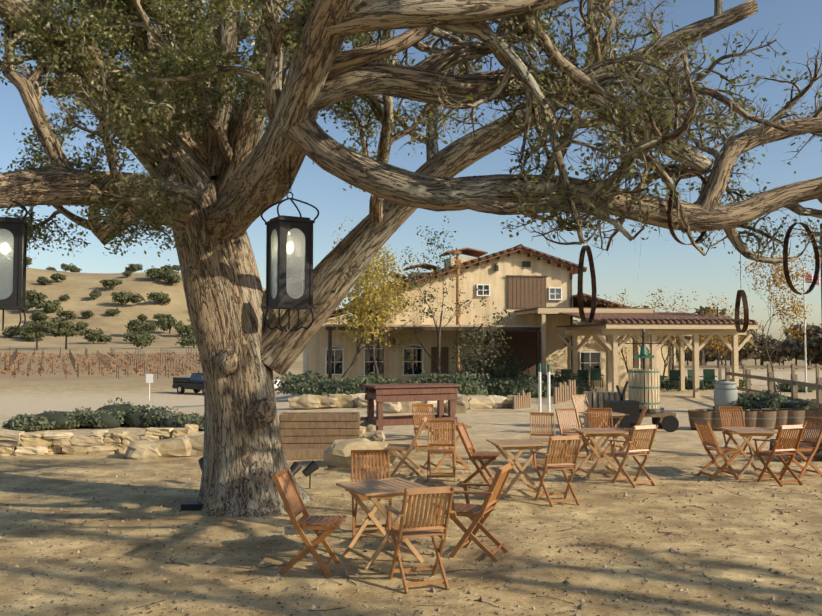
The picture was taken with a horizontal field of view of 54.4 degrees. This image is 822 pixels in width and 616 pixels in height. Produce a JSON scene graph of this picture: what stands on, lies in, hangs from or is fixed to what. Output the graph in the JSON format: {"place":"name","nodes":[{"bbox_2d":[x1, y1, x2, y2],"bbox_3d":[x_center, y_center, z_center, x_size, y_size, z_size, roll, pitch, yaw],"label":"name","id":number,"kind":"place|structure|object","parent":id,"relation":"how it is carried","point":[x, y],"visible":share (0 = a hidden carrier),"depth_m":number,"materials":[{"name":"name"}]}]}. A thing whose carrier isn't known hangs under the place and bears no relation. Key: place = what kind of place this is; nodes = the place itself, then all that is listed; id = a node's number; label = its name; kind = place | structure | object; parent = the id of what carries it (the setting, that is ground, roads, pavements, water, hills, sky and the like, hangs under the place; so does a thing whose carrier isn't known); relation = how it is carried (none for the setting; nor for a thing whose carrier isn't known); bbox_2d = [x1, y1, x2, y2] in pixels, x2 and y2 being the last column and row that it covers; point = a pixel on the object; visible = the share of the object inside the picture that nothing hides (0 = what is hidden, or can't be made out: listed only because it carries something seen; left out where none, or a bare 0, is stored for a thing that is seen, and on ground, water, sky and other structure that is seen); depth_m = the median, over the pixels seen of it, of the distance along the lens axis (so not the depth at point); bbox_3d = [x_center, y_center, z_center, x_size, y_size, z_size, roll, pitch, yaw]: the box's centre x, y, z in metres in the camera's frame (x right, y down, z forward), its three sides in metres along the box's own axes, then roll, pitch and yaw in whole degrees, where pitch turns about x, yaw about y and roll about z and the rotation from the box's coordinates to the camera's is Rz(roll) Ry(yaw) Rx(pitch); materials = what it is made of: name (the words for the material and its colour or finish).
{"place":"outdoors","nodes":[
{"label":"outdoors","id":0,"kind":"place"},
{"bbox_2d":[279,412,359,448],"bbox_3d":[-1.831,2.480,16.109,1.590,0.720,0.540,0,-3,-3],"label":"wooden bench back","id":1,"kind":"object","parent":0,"point":[300,430],"visible":0.73,"depth_m":15.84,"materials":[{"name":"brown wood"}]},
{"bbox_2d":[331,216,433,373],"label":"yellow tree leaves","id":2,"kind":"object","parent":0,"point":[360,320],"visible":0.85,"depth_m":33.92,"materials":[{"name":"yellow plant"}]},
{"bbox_2d":[0,268,821,615],"bbox_3d":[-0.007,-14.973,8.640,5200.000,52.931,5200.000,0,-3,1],"label":"ground","id":3,"kind":"structure","parent":0,"point":[34,392],"depth_m":9.38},
{"bbox_2d":[0,351,200,375],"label":"vine rows","id":4,"kind":"object","parent":3,"relation":"on","point":[82,365],"visible":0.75,"depth_m":120.17,"materials":[{"name":"plant"}]},
{"bbox_2d":[4,347,199,378],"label":"vineyard posts","id":5,"kind":"object","parent":3,"relation":"on","point":[71,356],"visible":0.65,"depth_m":118.03,"materials":[{"name":"wood"}]},
{"bbox_2d":[146,374,152,399],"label":"road sign","id":6,"kind":"object","parent":3,"relation":"on","point":[149,378],"visible":1,"depth_m":62.00,"materials":[{"name":"white metal"}]},
{"bbox_2d":[173,373,203,389],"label":"pickup truck","id":7,"kind":"object","parent":3,"relation":"on","point":[186,382],"depth_m":69.39,"materials":[{"name":"metal"}]},
{"bbox_2d":[177,385,203,393],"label":"truck wheels","id":8,"kind":"object","parent":7,"relation":"attached to","point":[182,391],"visible":0.35,"depth_m":70.12,"materials":[{"name":"black rubber"}]},
{"bbox_2d":[181,457,318,510],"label":"spotlights","id":9,"kind":"object","parent":3,"relation":"on","point":[309,469],"visible":0.46,"depth_m":11.62,"materials":[{"name":"black metal"}]},
{"bbox_2d":[0,393,515,467],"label":"stone walls","id":10,"kind":"structure","parent":3,"relation":"on","point":[187,440],"depth_m":15.34,"materials":[{"name":"stone"}]},
{"bbox_2d":[1,216,531,379],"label":"trees","id":11,"kind":"object","parent":3,"relation":"on","point":[137,328],"visible":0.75,"depth_m":254.34,"materials":[{"name":"green plant"}]},
{"bbox_2d":[283,448,327,459],"bbox_3d":[-1.694,2.691,14.771,1.500,0.180,0.200,1,-3,-13],"label":"seat","id":12,"kind":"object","parent":3,"relation":"on","point":[304,454],"depth_m":14.62,"materials":[{"name":"brown wood"}]},
{"bbox_2d":[272,468,346,576],"bbox_3d":[-0.947,2.011,7.544,0.622,0.932,0.444,-1,-3,6],"label":"chair","id":13,"kind":"object","parent":3,"relation":"on","point":[290,495],"visible":1,"depth_m":7.41,"materials":[{"name":"brown wood"}]},
{"bbox_2d":[351,450,391,537],"bbox_3d":[-0.435,2.075,8.880,0.438,0.920,0.614,1,-2,-8],"label":"chair","id":14,"kind":"object","parent":3,"relation":"on","point":[359,453],"visible":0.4,"depth_m":9.07,"materials":[{"name":"brown wood"}]},
{"bbox_2d":[336,477,426,569],"bbox_3d":[-0.284,2.120,7.888,0.691,0.738,0.691,1,-3,-28],"label":"table","id":15,"kind":"object","parent":3,"relation":"on","point":[374,490],"visible":0.77,"depth_m":7.84,"materials":[{"name":"brown wood"}]},
{"bbox_2d":[1,465,805,610],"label":"fallen twigs","id":16,"kind":"object","parent":3,"relation":"on","point":[428,547],"visible":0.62,"depth_m":7.78,"materials":[{"name":"brown wood"}]},
{"bbox_2d":[386,417,427,476],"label":"chair","id":17,"kind":"object","parent":3,"relation":"on","point":[408,448],"visible":0.96,"depth_m":12.81,"materials":[{"name":"brown wood"}]},
{"bbox_2d":[2,370,815,431],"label":"shrubs","id":18,"kind":"object","parent":3,"relation":"on","point":[293,388],"visible":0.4,"depth_m":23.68,"materials":[{"name":"green plant"}]},
{"bbox_2d":[0,0,821,516],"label":"oak","id":19,"kind":"object","parent":3,"relation":"on","point":[228,178],"depth_m":8.17,"materials":[{"name":"brown plant"}]},
{"bbox_2d":[0,201,32,332],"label":"lantern","id":20,"kind":"object","parent":19,"relation":"on","point":[13,242],"visible":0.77,"depth_m":7.43,"materials":[{"name":"black metal"}]},
{"bbox_2d":[261,154,318,331],"bbox_3d":[-1.149,-0.678,7.564,0.425,1.813,0.425,2,-3,-31],"label":"lantern","id":21,"kind":"object","parent":19,"relation":"on","point":[289,262],"visible":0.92,"depth_m":7.45,"materials":[{"name":"black metal"}]},
{"bbox_2d":[577,223,596,323],"bbox_3d":[1.621,-0.387,7.323,0.071,1.062,0.691,-1,-3,23],"label":"hoop","id":22,"kind":"object","parent":19,"relation":"on","point":[585,248],"visible":1,"depth_m":7.22,"materials":[{"name":"metal"}]},
{"bbox_2d":[368,1,821,280],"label":"lace lichen","id":23,"kind":"object","parent":19,"relation":"on","point":[536,24],"visible":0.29,"depth_m":6.78},
{"bbox_2d":[667,172,706,244],"bbox_3d":[2.630,-0.936,7.522,0.660,0.684,0.142,2,-3,-37],"label":"hoop","id":24,"kind":"object","parent":19,"relation":"attached to","point":[703,233],"visible":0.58,"depth_m":7.38,"materials":[{"name":"metal"}]},
{"bbox_2d":[735,254,748,332],"bbox_3d":[3.168,-0.154,7.673,0.057,0.784,0.397,0,-3,11],"label":"hoop","id":25,"kind":"object","parent":19,"relation":"attached to","point":[741,293],"visible":0.98,"depth_m":7.62,"materials":[{"name":"metal"}]},
{"bbox_2d":[783,203,819,294],"bbox_3d":[3.753,-0.576,7.681,0.668,0.894,0.057,2,-3,-39],"label":"hoop","id":26,"kind":"object","parent":19,"relation":"attached to","point":[785,262],"visible":0.94,"depth_m":7.64,"materials":[{"name":"metal"}]},
{"bbox_2d":[362,383,459,440],"bbox_3d":[0.003,2.289,17.507,1.989,1.225,0.850,1,-3,-22],"label":"wooden stand","id":27,"kind":"object","parent":3,"relation":"on","point":[439,393],"visible":0.75,"depth_m":17.27,"materials":[{"name":"brown wood"}]},
{"bbox_2d":[0,459,821,615],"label":"pebbles","id":28,"kind":"object","parent":3,"relation":"on","point":[581,606],"visible":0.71,"depth_m":8.12,"materials":[{"name":"beige gravel"}]},
{"bbox_2d":[0,452,821,615],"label":"leaf litter","id":29,"kind":"object","parent":3,"relation":"on","point":[402,556],"visible":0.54,"depth_m":7.78,"materials":[{"name":"brown plant"}]},
{"bbox_2d":[9,222,821,393],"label":"trees","id":30,"kind":"object","parent":3,"relation":"on","point":[701,358],"visible":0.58,"depth_m":34.77,"materials":[{"name":"brown"}]},
{"bbox_2d":[385,486,454,593],"bbox_3d":[0.076,1.999,7.087,0.511,0.916,0.610,1,-2,-17],"label":"chair","id":31,"kind":"object","parent":3,"relation":"on","point":[401,531],"visible":0.96,"depth_m":6.94,"materials":[{"name":"brown wood"}]},
{"bbox_2d":[412,404,437,451],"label":"chair","id":32,"kind":"object","parent":3,"relation":"on","point":[421,407],"visible":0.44,"depth_m":16.04,"materials":[{"name":"brown wood"}]},
{"bbox_2d":[427,419,455,481],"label":"chair","id":33,"kind":"object","parent":3,"relation":"on","point":[442,451],"visible":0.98,"depth_m":12.65,"materials":[{"name":"brown wood"}]},
{"bbox_2d":[424,422,471,470],"bbox_3d":[0.597,2.373,13.663,0.696,0.742,0.696,0,-2,-16],"label":"table","id":34,"kind":"object","parent":3,"relation":"on","point":[461,462],"visible":0.46,"depth_m":13.45,"materials":[{"name":"brown wood"}]},
{"bbox_2d":[450,251,460,374],"bbox_3d":[2.034,0.576,36.327,0.500,6.310,0.350,0,-3,1],"label":"timber pole","id":35,"kind":"object","parent":3,"relation":"on","point":[457,260],"visible":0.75,"depth_m":36.30,"materials":[{"name":"brown wood"}]},
{"bbox_2d":[455,422,500,487],"bbox_3d":[1.014,2.211,12.032,0.620,0.929,0.443,-1,-3,14],"label":"chair","id":36,"kind":"object","parent":3,"relation":"on","point":[466,439],"visible":0.96,"depth_m":11.88,"materials":[{"name":"brown wood"}]},
{"bbox_2d":[445,462,513,561],"bbox_3d":[0.681,2.037,8.069,0.617,0.926,0.517,-1,-3,22],"label":"chair","id":37,"kind":"object","parent":3,"relation":"on","point":[484,510],"visible":0.94,"depth_m":7.95,"materials":[{"name":"brown wood"}]},
{"bbox_2d":[303,251,675,386],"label":"building walls","id":38,"kind":"structure","parent":3,"relation":"on","point":[558,355],"depth_m":38.61,"materials":[{"name":"beige paint"}]},
{"bbox_2d":[325,284,649,375],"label":"window frames","id":39,"kind":"structure","parent":38,"relation":"in","point":[549,293],"depth_m":37.96,"materials":[{"name":"wood"}]},
{"bbox_2d":[327,285,649,374],"bbox_3d":[3.996,1.045,38.664,16.089,4.278,0.028,0,-3,-9],"label":"window glass","id":40,"kind":"object","parent":39,"relation":"in","point":[587,359],"visible":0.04,"depth_m":37.93,"materials":[{"name":"black glass"}]},
{"bbox_2d":[431,277,545,376],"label":"barn doors","id":41,"kind":"structure","parent":38,"relation":"in","point":[527,292],"depth_m":38.91,"materials":[{"name":"brown wood"}]},
{"bbox_2d":[378,261,673,372],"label":"wall lanterns","id":42,"kind":"object","parent":38,"relation":"attached to","point":[526,263],"visible":0.35,"depth_m":39.14,"materials":[{"name":"metal"}]},
{"bbox_2d":[326,250,757,380],"bbox_3d":[4.778,0.367,35.166,17.580,6.626,10.008,0,-3,1],"label":"dark building timber","id":43,"kind":"object","parent":38,"relation":"attached to","point":[527,347],"visible":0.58,"depth_m":38.44,"materials":[{"name":"brown wood"}]},
{"bbox_2d":[328,248,757,323],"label":"building roof","id":44,"kind":"structure","parent":38,"relation":"on","point":[598,317],"depth_m":36.61,"materials":[{"name":"brown tile"}]},
{"bbox_2d":[332,244,755,323],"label":"roof edge tiles","id":45,"kind":"object","parent":38,"relation":"on","point":[603,320],"visible":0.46,"depth_m":37.71,"materials":[{"name":"red tile"}]},
{"bbox_2d":[486,438,547,497],"bbox_3d":[1.494,2.265,11.284,0.700,0.747,0.700,0,-2,-9],"label":"table","id":46,"kind":"object","parent":3,"relation":"on","point":[520,445],"visible":0.96,"depth_m":11.04,"materials":[{"name":"brown wood"}]},
{"bbox_2d":[311,371,751,397],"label":"green shrubs","id":47,"kind":"object","parent":3,"relation":"on","point":[511,385],"visible":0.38,"depth_m":31.46,"materials":[{"name":"green plant"}]},
{"bbox_2d":[530,412,555,466],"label":"chair","id":48,"kind":"object","parent":3,"relation":"on","point":[540,415],"visible":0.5,"depth_m":14.14,"materials":[{"name":"brown wood"}]},
{"bbox_2d":[512,380,575,408],"bbox_3d":[4.894,2.983,28.023,0.410,0.768,5.527,-2,-3,32],"label":"picket fence","id":49,"kind":"object","parent":3,"relation":"on","point":[564,392],"visible":0.96,"depth_m":28.05,"materials":[{"name":"brown wood"}]},
{"bbox_2d":[538,372,550,411],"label":"white posts","id":50,"kind":"object","parent":3,"relation":"on","point":[539,387],"visible":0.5,"depth_m":24.58,"materials":[{"name":"white"}]},
{"bbox_2d":[538,364,549,371],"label":"post caps","id":51,"kind":"object","parent":50,"relation":"attached to","point":[539,367],"visible":1,"depth_m":24.60,"materials":[{"name":"green paint"}]},
{"bbox_2d":[531,435,581,506],"bbox_3d":[1.955,2.149,10.703,0.522,0.934,0.623,0,-3,-14],"label":"chair","id":52,"kind":"object","parent":3,"relation":"on","point":[563,466],"visible":0.98,"depth_m":10.56,"materials":[{"name":"brown wood"}]},
{"bbox_2d":[555,408,590,459],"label":"chair","id":53,"kind":"object","parent":3,"relation":"on","point":[570,410],"visible":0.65,"depth_m":14.89,"materials":[{"name":"brown wood"}]},
{"bbox_2d":[571,394,599,432],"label":"chair","id":54,"kind":"object","parent":3,"relation":"on","point":[576,397],"visible":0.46,"depth_m":18.63,"materials":[{"name":"brown wood"}]},
{"bbox_2d":[571,428,625,477],"bbox_3d":[3.027,2.341,12.893,0.691,0.738,0.691,0,-3,-5],"label":"table","id":55,"kind":"object","parent":3,"relation":"on","point":[590,433],"visible":0.96,"depth_m":12.72,"materials":[{"name":"brown wood"}]},
{"bbox_2d":[587,408,616,459],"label":"chair","id":56,"kind":"object","parent":3,"relation":"on","point":[602,410],"visible":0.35,"depth_m":14.94,"materials":[{"name":"brown wood"}]},
{"bbox_2d":[584,391,624,427],"bbox_3d":[4.888,2.571,20.194,0.940,0.900,0.500,0,-3,1],"label":"slat crate","id":57,"kind":"object","parent":3,"relation":"on","point":[595,399],"visible":0.42,"depth_m":19.96,"materials":[{"name":"grey wood"}]},
{"bbox_2d":[581,412,628,451],"bbox_3d":[3.873,2.476,15.977,0.694,0.741,0.694,1,-3,-17],"label":"table","id":58,"kind":"object","parent":3,"relation":"on","point":[620,416],"visible":0.48,"depth_m":15.76,"materials":[{"name":"brown wood"}]},
{"bbox_2d":[602,381,639,436],"bbox_3d":[4.810,2.315,18.478,0.810,1.259,0.560,0,-3,1],"label":"hand cart","id":59,"kind":"object","parent":3,"relation":"on","point":[629,407],"visible":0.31,"depth_m":18.23,"materials":[{"name":"black metal"}]},
{"bbox_2d":[615,405,647,452],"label":"chair","id":60,"kind":"object","parent":3,"relation":"on","point":[639,421],"visible":0.56,"depth_m":15.43,"materials":[{"name":"brown wood"}]},
{"bbox_2d":[608,425,657,487],"bbox_3d":[3.363,2.216,12.089,0.516,0.923,0.616,1,-3,-25],"label":"chair","id":61,"kind":"object","parent":3,"relation":"on","point":[634,452],"visible":1,"depth_m":11.98,"materials":[{"name":"brown wood"}]},
{"bbox_2d":[561,368,716,390],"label":"green chairs","id":62,"kind":"object","parent":3,"relation":"on","point":[674,376],"visible":0.54,"depth_m":36.43,"materials":[{"name":"green"}]},
{"bbox_2d":[614,329,678,431],"bbox_3d":[5.717,1.754,19.608,1.390,2.480,0.960,0,-3,1],"label":"wine press","id":63,"kind":"object","parent":3,"relation":"on","point":[643,386],"visible":0.79,"depth_m":19.29,"materials":[{"name":"brown wood"}]},
{"bbox_2d":[573,304,821,364],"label":"trees","id":64,"kind":"object","parent":3,"relation":"on","point":[790,349],"visible":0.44,"depth_m":189.10,"materials":[{"name":"green plant"}]},
{"bbox_2d":[598,244,821,361],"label":"rust leaves","id":65,"kind":"object","parent":3,"relation":"on","point":[781,275],"visible":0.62,"depth_m":33.89,"materials":[{"name":"orange plant"}]},
{"bbox_2d":[693,419,741,479],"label":"chair","id":66,"kind":"object","parent":3,"relation":"on","point":[706,433],"visible":0.98,"depth_m":12.60,"materials":[{"name":"brown wood"}]},
{"bbox_2d":[714,381,737,408],"bbox_3d":[9.662,2.737,24.528,0.690,0.950,0.680,0,-3,1],"label":"barrel","id":67,"kind":"object","parent":3,"relation":"on","point":[726,397],"visible":0.71,"depth_m":24.27,"materials":[{"name":"grey"}]},
{"bbox_2d":[718,406,752,457],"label":"chair","id":68,"kind":"object","parent":3,"relation":"on","point":[724,409],"visible":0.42,"depth_m":15.23,"materials":[{"name":"brown wood"}]},
{"bbox_2d":[670,364,821,407],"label":"rail fence","id":69,"kind":"object","parent":3,"relation":"on","point":[770,379],"visible":0.67,"depth_m":28.40,"materials":[{"name":"brown wood"}]},
{"bbox_2d":[718,427,777,477],"bbox_3d":[5.453,2.339,12.920,0.698,0.745,0.698,1,-2,-4],"label":"table","id":70,"kind":"object","parent":3,"relation":"on","point":[749,432],"visible":0.9,"depth_m":12.73,"materials":[{"name":"brown wood"}]},
{"bbox_2d":[688,408,821,430],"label":"barrel planters","id":71,"kind":"object","parent":3,"relation":"on","point":[761,413],"visible":0.67,"depth_m":19.55,"materials":[{"name":"brown wood"}]},
{"bbox_2d":[688,383,821,428],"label":"barrel hoops","id":72,"kind":"object","parent":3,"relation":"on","point":[736,406],"visible":0.31,"depth_m":19.65,"materials":[{"name":"silver metal"}]},
{"bbox_2d":[753,424,804,486],"bbox_3d":[5.604,2.220,12.171,0.515,0.922,0.615,1,-3,-18],"label":"chair","id":73,"kind":"object","parent":3,"relation":"on","point":[779,450],"visible":1,"depth_m":12.05,"materials":[{"name":"brown wood"}]},
{"bbox_2d":[769,438,821,460],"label":"brush pile","id":74,"kind":"object","parent":3,"relation":"on","point":[817,456],"visible":0.42,"depth_m":14.36,"materials":[{"name":"brown wood"}]},
{"bbox_2d":[778,416,821,477],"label":"chair","id":75,"kind":"object","parent":3,"relation":"on","point":[809,420],"visible":0.69,"depth_m":12.88,"materials":[{"name":"brown wood"}]},
{"bbox_2d":[802,268,806,393],"bbox_3d":[16.637,0.967,33.734,0.092,5.300,0.092,1,-3,-22],"label":"flagpole","id":76,"kind":"object","parent":3,"relation":"on","point":[804,334],"visible":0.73,"depth_m":33.70,"materials":[{"name":"white metal"}]},
{"bbox_2d":[805,273,819,284],"bbox_3d":[16.997,-1.206,33.823,0.620,0.550,0.154,0,-3,1],"label":"flag","id":77,"kind":"object","parent":76,"relation":"attached to","point":[809,279],"visible":0.75,"depth_m":33.80,"materials":[{"name":"white fabric"}]},
{"bbox_2d":[0,0,821,341],"label":"sky","id":78,"kind":"structure","parent":0,"point":[664,262],"materials":[{"name":"blue"}]},
{"bbox_2d":[323,308,757,397],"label":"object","id":79,"kind":"object","parent":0,"point":[611,333],"visible":0.77,"depth_m":31.56,"materials":[{"name":"beige wood"}]}
]}

